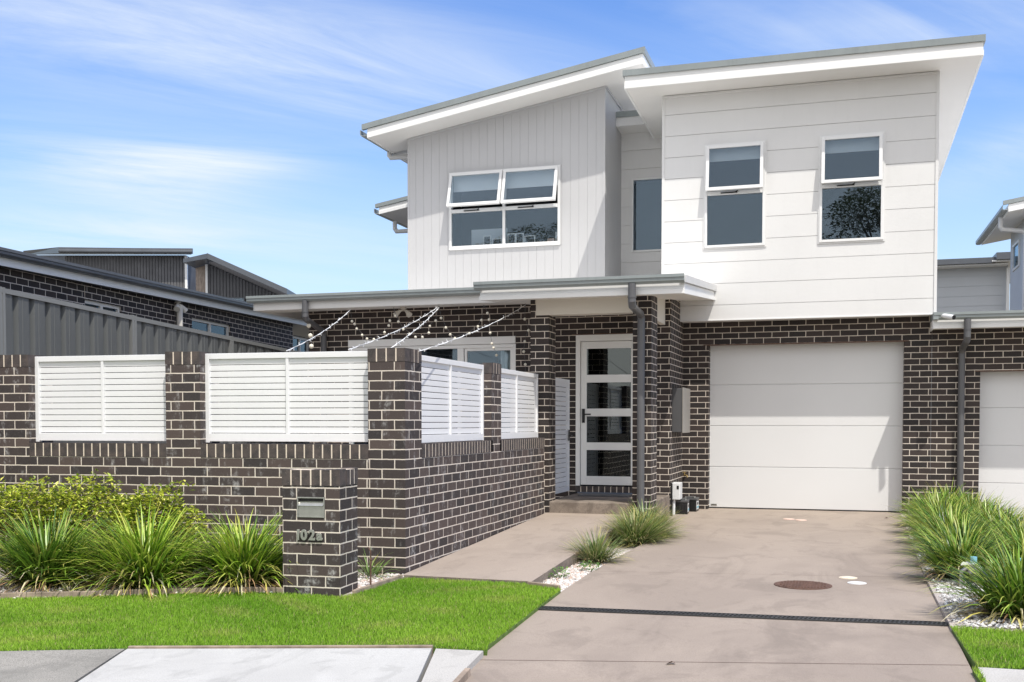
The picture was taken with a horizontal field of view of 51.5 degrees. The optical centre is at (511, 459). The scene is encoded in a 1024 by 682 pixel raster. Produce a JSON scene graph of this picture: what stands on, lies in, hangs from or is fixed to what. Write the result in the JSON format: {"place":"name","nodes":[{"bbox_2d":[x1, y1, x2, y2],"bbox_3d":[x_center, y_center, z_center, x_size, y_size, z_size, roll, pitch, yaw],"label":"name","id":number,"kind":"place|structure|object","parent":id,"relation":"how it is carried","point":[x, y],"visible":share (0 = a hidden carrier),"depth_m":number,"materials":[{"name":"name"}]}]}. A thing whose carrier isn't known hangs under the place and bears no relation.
{"place":"outdoors","nodes":[
{"label":"outdoors","id":0,"kind":"place"},
{"bbox_2d":[0,649,124,681],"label":"footpath","id":1,"kind":"structure","parent":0,"point":[51,666],"depth_m":5.94,"materials":[{"name":"concrete"}]},
{"bbox_2d":[0,579,282,598],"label":"gravel","id":2,"kind":"structure","parent":0,"point":[3,588],"depth_m":8.52,"materials":[{"name":"white gravel"}]},
{"bbox_2d":[0,500,128,597],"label":"strappy plant","id":3,"kind":"object","parent":2,"relation":"on","point":[30,559],"visible":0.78,"depth_m":8.51,"materials":[{"name":"green plant"}]},
{"bbox_2d":[52,579,86,590],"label":"weed tuft","id":4,"kind":"object","parent":2,"relation":"on","point":[72,586],"visible":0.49,"depth_m":8.36,"materials":[{"name":"green plant"}]},
{"bbox_2d":[143,507,299,596],"bbox_3d":[-2.136,0.705,8.737,1.674,0.679,1.692,1,2,17],"label":"strappy plant","id":5,"kind":"object","parent":2,"relation":"on","point":[248,561],"visible":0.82,"depth_m":8.54,"materials":[{"name":"green plant"}]},
{"bbox_2d":[0,561,403,598],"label":"garden bed","id":6,"kind":"object","parent":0,"point":[99,577],"visible":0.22,"depth_m":9.24,"materials":[{"name":"brown soil"}]},
{"bbox_2d":[0,475,93,552],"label":"leafy shrub","id":7,"kind":"object","parent":6,"relation":"on","point":[24,501],"visible":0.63,"depth_m":9.75,"materials":[{"name":"green plant"}]},
{"bbox_2d":[50,468,158,558],"bbox_3d":[-3.707,0.548,9.594,1.085,0.937,0.567,1,2,17],"label":"leafy shrub","id":8,"kind":"object","parent":6,"relation":"on","point":[116,499],"visible":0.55,"depth_m":9.55,"materials":[{"name":"green plant"}]},
{"bbox_2d":[19,498,230,598],"bbox_3d":[-3.027,0.678,8.764,1.909,0.733,1.894,1,2,17],"label":"strappy plant","id":9,"kind":"object","parent":6,"relation":"on","point":[147,565],"visible":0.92,"depth_m":8.47,"materials":[{"name":"green plant"}]},
{"bbox_2d":[113,480,211,546],"bbox_3d":[-3.118,0.598,9.449,0.943,0.845,0.568,1,2,17],"label":"leafy shrub","id":10,"kind":"object","parent":6,"relation":"on","point":[169,504],"visible":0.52,"depth_m":9.39,"materials":[{"name":"green plant"}]},
{"bbox_2d":[78,648,431,681],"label":"footpath","id":11,"kind":"structure","parent":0,"point":[292,665],"depth_m":5.89,"materials":[{"name":"white concrete"}]},
{"bbox_2d":[0,576,560,655],"bbox_3d":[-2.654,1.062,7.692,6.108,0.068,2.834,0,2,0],"label":"lawn","id":12,"kind":"structure","parent":0,"point":[398,598],"depth_m":7.29,"materials":[{"name":"green plant"}]},
{"bbox_2d":[349,572,403,593],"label":"gravel","id":13,"kind":"structure","parent":0,"point":[362,582],"depth_m":8.98,"materials":[{"name":"white gravel"}]},
{"bbox_2d":[367,547,371,584],"bbox_3d":[-1.144,0.884,8.545,0.039,0.364,0.028,2,3,40],"label":"garden tap riser","id":14,"kind":"object","parent":13,"relation":"on","point":[370,559],"visible":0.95,"depth_m":8.53,"materials":[{"name":"metal"}]},
{"bbox_2d":[358,551,400,580],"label":"weed tuft","id":15,"kind":"object","parent":13,"relation":"on","point":[375,571],"visible":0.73,"depth_m":9.10,"materials":[{"name":"green plant"}]},
{"bbox_2d":[422,649,482,681],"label":"footpath","id":16,"kind":"structure","parent":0,"point":[448,665],"depth_m":5.94,"materials":[{"name":"concrete"}]},
{"bbox_2d":[0,0,1023,309],"label":"sky","id":17,"kind":"structure","parent":0,"point":[226,130],"materials":[{"name":"blue"}]},
{"bbox_2d":[403,513,633,583],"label":"path","id":18,"kind":"structure","parent":0,"point":[532,550],"depth_m":10.34,"materials":[{"name":"concrete"}]},
{"bbox_2d":[577,492,631,493],"bbox_3d":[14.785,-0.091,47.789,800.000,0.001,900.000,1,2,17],"label":"ground","id":19,"kind":"structure","parent":0,"point":[604,493],"depth_m":23.40,"materials":[{"name":"grey concrete"}]},
{"bbox_2d":[23,247,195,289],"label":"charcoal house","id":20,"kind":"structure","parent":19,"relation":"on","point":[166,266],"depth_m":26.85,"materials":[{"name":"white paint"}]},
{"bbox_2d":[0,247,309,443],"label":"neighbour house","id":21,"kind":"structure","parent":19,"relation":"on","point":[29,273],"depth_m":16.36,"materials":[{"name":"brick"}]},
{"bbox_2d":[85,300,119,312],"bbox_3d":[-5.972,-1.950,15.387,0.060,0.635,0.950,0,2,10],"label":"window","id":22,"kind":"structure","parent":21,"relation":"in","point":[99,305],"depth_m":15.39,"materials":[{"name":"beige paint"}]},
{"bbox_2d":[173,301,187,312],"bbox_3d":[-5.462,-2.508,17.425,0.159,0.190,0.361,0,2,10],"label":"floodlight","id":23,"kind":"object","parent":21,"relation":"attached to","point":[176,308],"visible":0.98,"depth_m":17.38,"materials":[{"name":"beige paint"}]},
{"bbox_2d":[192,318,228,335],"bbox_3d":[-5.357,-1.994,18.757,0.060,0.890,1.480,0,2,10],"label":"window","id":24,"kind":"structure","parent":21,"relation":"in","point":[199,324],"depth_m":18.75,"materials":[{"name":"glass"}]},
{"bbox_2d":[293,335,308,376],"bbox_3d":[-4.810,-2.167,22.949,0.490,1.145,1.170,0,2,10],"label":"window","id":25,"kind":"structure","parent":21,"relation":"in","point":[296,340],"depth_m":22.91,"materials":[{"name":"glass"}]},
{"bbox_2d":[183,253,294,301],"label":"charcoal house","id":26,"kind":"structure","parent":19,"relation":"on","point":[217,276],"depth_m":24.87,"materials":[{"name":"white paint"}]},
{"bbox_2d":[227,297,244,300],"bbox_3d":[-6.577,-3.694,24.852,0.641,0.188,0.050,0,2,0],"label":"window","id":27,"kind":"structure","parent":26,"relation":"in","point":[237,298],"depth_m":24.83,"materials":[{"name":"glass"}]},
{"bbox_2d":[246,34,985,516],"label":"house","id":28,"kind":"structure","parent":19,"relation":"on","point":[744,250],"depth_m":15.52,"materials":[{"name":"brick"}]},
{"bbox_2d":[306,324,313,348],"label":"festoon light","id":29,"kind":"object","parent":28,"relation":"hanging from","point":[311,345],"visible":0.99,"depth_m":15.77,"materials":[{"name":"white glass"}]},
{"bbox_2d":[286,309,350,350],"bbox_3d":[-2.206,-1.591,12.595,0.052,1.016,6.028,0,2,-3],"label":"string light","id":30,"kind":"object","parent":28,"relation":"hanging from","point":[318,334],"visible":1,"depth_m":11.68,"materials":[{"name":"white paint"}]},
{"bbox_2d":[350,307,395,339],"bbox_3d":[-2.025,-1.969,15.485,0.736,0.478,0.038,1,2,17],"label":"festoon light","id":31,"kind":"object","parent":28,"relation":"hanging from","point":[356,328],"visible":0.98,"depth_m":15.51,"materials":[{"name":"white glass"}]},
{"bbox_2d":[348,306,438,350],"bbox_3d":[-1.254,-1.580,12.316,0.051,1.019,5.774,0,2,4],"label":"string light","id":32,"kind":"object","parent":28,"relation":"hanging from","point":[388,333],"visible":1,"depth_m":11.23,"materials":[{"name":"white paint"}]},
{"bbox_2d":[393,307,411,317],"bbox_3d":[-1.608,-2.167,15.639,0.304,0.160,0.134,1,2,17],"label":"floodlight","id":33,"kind":"object","parent":28,"relation":"attached to","point":[407,312],"visible":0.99,"depth_m":15.62,"materials":[{"name":"beige paint"}]},
{"bbox_2d":[391,308,438,347],"bbox_3d":[-1.056,-1.580,12.270,0.054,0.996,5.845,0,2,0],"label":"string light","id":34,"kind":"object","parent":28,"relation":"hanging from","point":[413,330],"visible":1,"depth_m":11.41,"materials":[{"name":"white paint"}]},
{"bbox_2d":[394,307,438,338],"bbox_3d":[-1.381,-1.969,15.286,0.708,0.465,0.038,1,2,17],"label":"festoon light","id":35,"kind":"object","parent":28,"relation":"hanging from","point":[415,337],"visible":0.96,"depth_m":15.28,"materials":[{"name":"white glass"}]},
{"bbox_2d":[348,336,515,443],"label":"sliding window","id":36,"kind":"structure","parent":28,"relation":"in","point":[476,350],"depth_m":15.92,"materials":[{"name":"white paint"}]},
{"bbox_2d":[439,305,483,339],"bbox_3d":[-0.722,-1.948,15.082,0.681,0.492,0.038,1,2,17],"label":"festoon light","id":37,"kind":"object","parent":28,"relation":"hanging from","point":[477,326],"visible":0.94,"depth_m":15.09,"materials":[{"name":"white glass"}]},
{"bbox_2d":[419,305,524,351],"bbox_3d":[-0.319,-1.553,12.075,0.054,1.016,5.570,0,2,10],"label":"string light","id":38,"kind":"object","parent":28,"relation":"hanging from","point":[469,333],"visible":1,"depth_m":11.27,"materials":[{"name":"white paint"}]},
{"bbox_2d":[483,235,490,244],"bbox_3d":[-0.403,-3.579,17.352,0.130,0.155,0.020,1,2,17],"label":"picture frame","id":39,"kind":"object","parent":28,"relation":"on","point":[486,240],"visible":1,"depth_m":17.35,"materials":[{"name":"white paint"}]},
{"bbox_2d":[471,228,507,244],"bbox_3d":[-0.375,-3.622,17.661,0.630,0.420,0.020,1,2,17],"label":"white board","id":40,"kind":"object","parent":28,"relation":"in","point":[477,237],"visible":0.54,"depth_m":17.67,"materials":[{"name":"white"}]},
{"bbox_2d":[484,306,497,360],"bbox_3d":[-0.297,-1.759,14.957,0.219,0.842,0.038,1,2,17],"label":"festoon light","id":41,"kind":"object","parent":28,"relation":"hanging from","point":[491,343],"visible":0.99,"depth_m":14.95,"materials":[{"name":"white glass"}]},
{"bbox_2d":[492,238,501,243],"bbox_3d":[-0.243,-3.550,17.303,0.165,0.100,0.020,1,2,17],"label":"picture frame","id":42,"kind":"object","parent":28,"relation":"on","point":[497,241],"visible":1,"depth_m":17.30,"materials":[{"name":"white paint"}]},
{"bbox_2d":[446,164,560,249],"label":"window","id":43,"kind":"structure","parent":28,"relation":"in","point":[526,200],"depth_m":17.46,"materials":[{"name":"clear glass"}]},
{"bbox_2d":[508,233,515,242],"bbox_3d":[-0.005,-3.582,17.228,0.135,0.170,0.020,1,2,17],"label":"picture frame","id":44,"kind":"object","parent":28,"relation":"on","point":[511,237],"visible":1,"depth_m":17.23,"materials":[{"name":"white paint"}]},
{"bbox_2d":[516,233,523,242],"bbox_3d":[0.126,-3.579,17.188,0.135,0.165,0.020,1,2,17],"label":"picture frame","id":45,"kind":"object","parent":28,"relation":"on","point":[519,237],"visible":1,"depth_m":17.19,"materials":[{"name":"white paint"}]},
{"bbox_2d":[522,303,529,370],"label":"festoon light","id":46,"kind":"object","parent":28,"relation":"hanging from","point":[524,341],"visible":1,"depth_m":14.80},
{"bbox_2d":[524,235,534,242],"bbox_3d":[0.289,-3.554,17.138,0.180,0.120,0.020,1,2,17],"label":"picture frame","id":47,"kind":"object","parent":28,"relation":"on","point":[530,238],"visible":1,"depth_m":17.14,"materials":[{"name":"white paint"}]},
{"bbox_2d":[555,378,572,493],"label":"slat gate","id":48,"kind":"structure","parent":28,"relation":"attached to","point":[562,427],"depth_m":14.58,"materials":[{"name":"white metal"}]},
{"bbox_2d":[580,341,632,486],"bbox_3d":[1.409,-0.702,15.241,0.990,2.250,0.359,1,2,17],"label":"front door","id":49,"kind":"structure","parent":28,"relation":"in","point":[606,366],"depth_m":15.16,"materials":[{"name":"white paint"}]},
{"bbox_2d":[631,177,661,251],"bbox_3d":[2.487,-4.075,18.152,1.140,1.550,0.840,1,2,17],"label":"window","id":50,"kind":"structure","parent":28,"relation":"in","point":[646,209],"depth_m":18.58,"materials":[{"name":"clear glass"}]},
{"bbox_2d":[671,482,681,515],"bbox_3d":[2.334,0.561,15.075,0.119,0.463,0.353,1,2,17],"label":"cable box","id":51,"kind":"object","parent":28,"relation":"attached to","point":[676,490],"visible":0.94,"depth_m":15.01,"materials":[{"name":"white plastic"}]},
{"bbox_2d":[672,388,689,432],"bbox_3d":[2.439,-0.704,15.298,0.161,0.640,0.720,1,2,17],"label":"meter box","id":52,"kind":"object","parent":28,"relation":"attached to","point":[680,409],"visible":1,"depth_m":14.97,"materials":[{"name":"grey metal"}]},
{"bbox_2d":[682,388,689,432],"bbox_3d":[2.508,-0.703,15.277,0.016,0.640,0.720,1,2,17],"label":"door","id":53,"kind":"structure","parent":52,"relation":"in","point":[685,391],"depth_m":15.17,"materials":[{"name":"beige metal"}]},
{"bbox_2d":[703,139,766,249],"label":"window","id":54,"kind":"structure","parent":28,"relation":"in","point":[735,173],"depth_m":16.46,"materials":[{"name":"clear glass"}]},
{"bbox_2d":[709,342,903,511],"bbox_3d":[4.326,-0.479,15.736,2.793,2.510,0.052,1,2,17],"label":"garage door","id":55,"kind":"structure","parent":28,"relation":"in","point":[819,427],"depth_m":15.70,"materials":[{"name":"metal"}]},
{"bbox_2d":[818,130,885,243],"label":"window","id":56,"kind":"structure","parent":28,"relation":"in","point":[851,166],"depth_m":15.95,"materials":[{"name":"clear glass"}]},
{"bbox_2d":[930,252,1010,455],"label":"house","id":57,"kind":"structure","parent":19,"relation":"on","point":[973,284],"depth_m":30.80,"materials":[{"name":"white paint"}]},
{"bbox_2d":[605,524,661,552],"bbox_3d":[1.233,1.002,11.677,0.475,0.093,6.560,1,2,17],"label":"garden bed","id":58,"kind":"object","parent":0,"point":[627,548],"visible":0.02,"depth_m":11.61,"materials":[{"name":"white gravel"}]},
{"bbox_2d":[541,552,624,590],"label":"gravel","id":59,"kind":"structure","parent":58,"relation":"on","point":[577,573],"depth_m":9.52,"materials":[{"name":"white gravel"}]},
{"bbox_2d":[548,566,569,577],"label":"weed","id":60,"kind":"object","parent":59,"relation":"on","point":[565,572],"visible":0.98,"depth_m":9.36,"materials":[{"name":"green plant"}]},
{"bbox_2d":[578,560,600,570],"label":"weed","id":61,"kind":"object","parent":59,"relation":"on","point":[585,565],"visible":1,"depth_m":9.80,"materials":[{"name":"green plant"}]},
{"bbox_2d":[558,526,636,566],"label":"ornamental grass","id":62,"kind":"object","parent":59,"relation":"on","point":[595,553],"depth_m":10.27,"materials":[{"name":"green plant"}]},
{"bbox_2d":[591,499,692,546],"bbox_3d":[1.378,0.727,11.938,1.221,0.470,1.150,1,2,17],"label":"ornamental grass","id":63,"kind":"object","parent":58,"relation":"on","point":[636,533],"depth_m":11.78,"materials":[{"name":"green plant"}]},
{"bbox_2d":[465,508,976,681],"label":"driveway","id":64,"kind":"structure","parent":0,"point":[746,553],"depth_m":7.58,"materials":[{"name":"concrete"}]},
{"bbox_2d":[453,668,470,681],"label":"timber edging","id":65,"kind":"object","parent":64,"relation":"on","point":[464,675],"visible":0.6,"depth_m":5.69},
{"bbox_2d":[675,498,688,513],"bbox_3d":[2.441,0.669,15.277,0.202,0.222,0.252,1,2,14],"label":"car battery","id":66,"kind":"object","parent":64,"relation":"on","point":[681,505],"visible":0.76,"depth_m":15.16,"materials":[{"name":"black plastic"}]},
{"bbox_2d":[684,496,698,511],"bbox_3d":[2.647,0.651,15.686,0.202,0.222,0.252,1,2,19],"label":"gas meter","id":67,"kind":"object","parent":64,"relation":"on","point":[693,503],"visible":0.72,"depth_m":15.57,"materials":[{"name":"black plastic"}]},
{"bbox_2d":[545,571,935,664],"bbox_3d":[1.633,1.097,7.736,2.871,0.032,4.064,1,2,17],"label":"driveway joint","id":68,"kind":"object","parent":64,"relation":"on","point":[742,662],"visible":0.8,"depth_m":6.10,"materials":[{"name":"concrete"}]},
{"bbox_2d":[538,606,948,626],"bbox_3d":[1.567,1.109,7.500,2.860,0.022,0.120,0,2,13],"label":"trench drain","id":69,"kind":"object","parent":64,"relation":"on","point":[748,616],"visible":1,"depth_m":7.47,"materials":[{"name":"black plastic"}]},
{"bbox_2d":[774,580,831,589],"bbox_3d":[2.428,1.045,8.858,0.470,0.014,0.470,1,2,17],"label":"manhole cover","id":70,"kind":"object","parent":64,"relation":"on","point":[803,585],"visible":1,"depth_m":8.80,"materials":[{"name":"metal"}]},
{"bbox_2d":[839,576,856,578],"bbox_3d":[2.928,1.030,9.247,0.156,0.009,0.156,1,2,17],"label":"inspection cap","id":71,"kind":"object","parent":64,"relation":"on","point":[846,577],"visible":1,"depth_m":9.22,"materials":[{"name":"white plastic"}]},
{"bbox_2d":[847,581,866,584],"bbox_3d":[2.912,1.042,8.959,0.156,0.009,0.156,1,2,17],"label":"inspection cap","id":72,"kind":"object","parent":64,"relation":"on","point":[857,582],"visible":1,"depth_m":8.95,"materials":[{"name":"white plastic"}]},
{"bbox_2d":[902,514,1022,631],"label":"garden bed","id":73,"kind":"object","parent":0,"point":[939,601],"visible":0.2,"depth_m":7.92,"materials":[{"name":"white gravel"}]},
{"bbox_2d":[888,485,977,525],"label":"strappy plant","id":74,"kind":"object","parent":73,"relation":"on","point":[946,496],"visible":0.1,"depth_m":13.49,"materials":[{"name":"green plant"}]},
{"bbox_2d":[889,489,982,534],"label":"strappy plant","id":75,"kind":"object","parent":73,"relation":"on","point":[938,502],"visible":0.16,"depth_m":12.55,"materials":[{"name":"green plant"}]},
{"bbox_2d":[887,494,995,544],"bbox_3d":[4.721,0.651,11.524,1.290,0.546,1.395,0,2,7],"label":"strappy plant","id":76,"kind":"object","parent":73,"relation":"on","point":[938,514],"visible":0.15,"depth_m":11.57,"materials":[{"name":"green plant"}]},
{"bbox_2d":[902,478,983,515],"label":"strappy plant","id":77,"kind":"object","parent":73,"relation":"on","point":[945,489],"visible":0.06,"depth_m":14.31,"materials":[{"name":"green plant"}]},
{"bbox_2d":[886,500,1003,554],"bbox_3d":[4.445,0.683,10.720,1.290,0.546,1.395,1,2,22],"label":"strappy plant","id":78,"kind":"object","parent":73,"relation":"on","point":[946,522],"visible":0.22,"depth_m":10.77,"materials":[{"name":"green plant"}]},
{"bbox_2d":[888,519,1021,586],"bbox_3d":[3.806,0.764,9.012,1.332,0.521,1.232,0,2,-7],"label":"strappy plant","id":79,"kind":"object","parent":73,"relation":"on","point":[944,552],"visible":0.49,"depth_m":8.92,"materials":[{"name":"green plant"}]},
{"bbox_2d":[935,485,1020,515],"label":"strappy plant","id":80,"kind":"object","parent":73,"relation":"on","point":[976,499],"visible":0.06,"depth_m":12.98,"materials":[{"name":"green plant"}]},
{"bbox_2d":[937,492,1023,522],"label":"strappy plant","id":81,"kind":"object","parent":73,"relation":"on","point":[987,509],"visible":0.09,"depth_m":11.89,"materials":[{"name":"green plant"}]},
{"bbox_2d":[953,497,1023,538],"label":"strappy plant","id":82,"kind":"object","parent":73,"relation":"on","point":[1017,516],"visible":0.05,"depth_m":10.94,"materials":[{"name":"green plant"}]},
{"bbox_2d":[976,510,1023,550],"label":"strappy plant","id":83,"kind":"object","parent":73,"relation":"on","point":[1011,525],"visible":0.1,"depth_m":10.06,"materials":[{"name":"green plant"}]},
{"bbox_2d":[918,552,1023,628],"bbox_3d":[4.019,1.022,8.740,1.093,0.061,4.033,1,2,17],"label":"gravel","id":84,"kind":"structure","parent":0,"point":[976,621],"depth_m":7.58,"materials":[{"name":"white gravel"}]},
{"bbox_2d":[895,510,1016,565],"bbox_3d":[4.181,0.724,9.858,1.261,0.533,1.364,1,2,37],"label":"strappy plant","id":85,"kind":"object","parent":84,"relation":"on","point":[962,525],"visible":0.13,"depth_m":9.87,"materials":[{"name":"green plant"}]},
{"bbox_2d":[919,538,1023,628],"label":"strappy plant","id":86,"kind":"object","parent":84,"relation":"on","point":[1002,595],"visible":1,"depth_m":7.21,"materials":[{"name":"green plant"}]},
{"bbox_2d":[959,556,987,585],"bbox_3d":[3.702,0.901,8.513,0.214,0.242,0.105,1,2,17],"label":"water meter","id":87,"kind":"object","parent":84,"relation":"on","point":[966,567],"visible":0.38,"depth_m":8.52,"materials":[{"name":"metal"}]},
{"bbox_2d":[971,517,1023,564],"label":"strappy plant","id":88,"kind":"object","parent":84,"relation":"on","point":[1019,541],"visible":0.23,"depth_m":9.04,"materials":[{"name":"green plant"}]},
{"bbox_2d":[930,196,1023,516],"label":"adjoining house","id":89,"kind":"structure","parent":0,"point":[977,414],"depth_m":14.91,"materials":[{"name":"brick"}]},
{"bbox_2d":[941,314,955,319],"bbox_3d":[5.835,-1.935,14.352,0.069,0.123,0.355,-1,2,-30],"label":"security camera","id":90,"kind":"object","parent":89,"relation":"attached to","point":[950,316],"visible":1,"depth_m":14.25,"materials":[{"name":"white plastic"}]},
{"bbox_2d":[978,371,1023,516],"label":"garage door","id":91,"kind":"structure","parent":89,"relation":"in","point":[1001,427],"depth_m":14.93,"materials":[{"name":"metal"}]},
{"bbox_2d":[1012,239,1019,271],"bbox_3d":[12.143,-4.900,25.529,0.070,0.630,0.950,1,2,17],"label":"window","id":92,"kind":"structure","parent":89,"relation":"in","point":[1016,247],"depth_m":25.61,"materials":[{"name":"clear glass"}]},
{"bbox_2d":[950,625,1023,681],"bbox_3d":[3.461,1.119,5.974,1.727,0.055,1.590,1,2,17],"label":"lawn","id":93,"kind":"structure","parent":0,"point":[981,645],"depth_m":6.35,"materials":[{"name":"green plant"}]},
{"bbox_2d":[978,667,1023,681],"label":"footpath","id":94,"kind":"structure","parent":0,"point":[1001,675],"depth_m":5.67,"materials":[{"name":"concrete"}]},
{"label":"garden soil","id":95,"kind":"structure","parent":0,"visible":0},
{"bbox_2d":[0,587,282,598],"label":"timber edging","id":96,"kind":"object","parent":95,"relation":"on","point":[133,592],"visible":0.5,"depth_m":8.25,"materials":[{"name":"brown wood"}]},
{"bbox_2d":[0,286,307,443],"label":"metal fence","id":97,"kind":"object","parent":95,"relation":"on","point":[31,324],"visible":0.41,"depth_m":13.51,"materials":[{"name":"grey metal"}]},
{"bbox_2d":[0,348,544,573],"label":"garden wall","id":98,"kind":"structure","parent":95,"relation":"on","point":[422,500],"depth_m":9.80,"materials":[{"name":"brick"}]},
{"bbox_2d":[128,645,432,655],"bbox_3d":[-1.386,1.156,6.368,1.825,0.081,0.028,0,2,0],"label":"timber edging","id":99,"kind":"object","parent":95,"relation":"on","point":[267,646],"visible":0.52,"depth_m":6.36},
{"bbox_2d":[282,467,357,596],"bbox_3d":[-1.520,0.614,8.415,0.489,1.091,0.372,1,2,14],"label":"letterbox","id":100,"kind":"object","parent":95,"relation":"on","point":[320,540],"visible":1,"depth_m":8.26,"materials":[{"name":"brick"}]},
{"bbox_2d":[352,574,402,594],"bbox_3d":[-1.093,1.053,8.692,0.034,0.104,0.880,1,2,19],"label":"timber edging","id":101,"kind":"object","parent":95,"relation":"on","point":[378,583],"visible":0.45,"depth_m":8.66,"materials":[{"name":"brown wood"}]},
{"bbox_2d":[527,581,560,590],"bbox_3d":[0.259,1.055,8.636,0.324,0.095,0.030,2,3,40],"label":"timber edging","id":102,"kind":"object","parent":95,"relation":"on","point":[539,583],"visible":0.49,"depth_m":8.62,"materials":[{"name":"brown wood"}]},
{"bbox_2d":[549,493,669,521],"bbox_3d":[1.320,0.713,14.275,1.340,0.388,1.690,1,2,17],"label":"porch landing","id":103,"kind":"object","parent":95,"relation":"on","point":[574,503],"visible":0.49,"depth_m":13.61,"materials":[{"name":"concrete"}]},
{"bbox_2d":[578,493,631,496],"bbox_3d":[1.304,0.496,14.723,0.700,0.013,0.450,1,2,17],"label":"doormat","id":104,"kind":"object","parent":103,"relation":"on","point":[605,495],"visible":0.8,"depth_m":14.57,"materials":[{"name":"grey rubber"}]}
]}

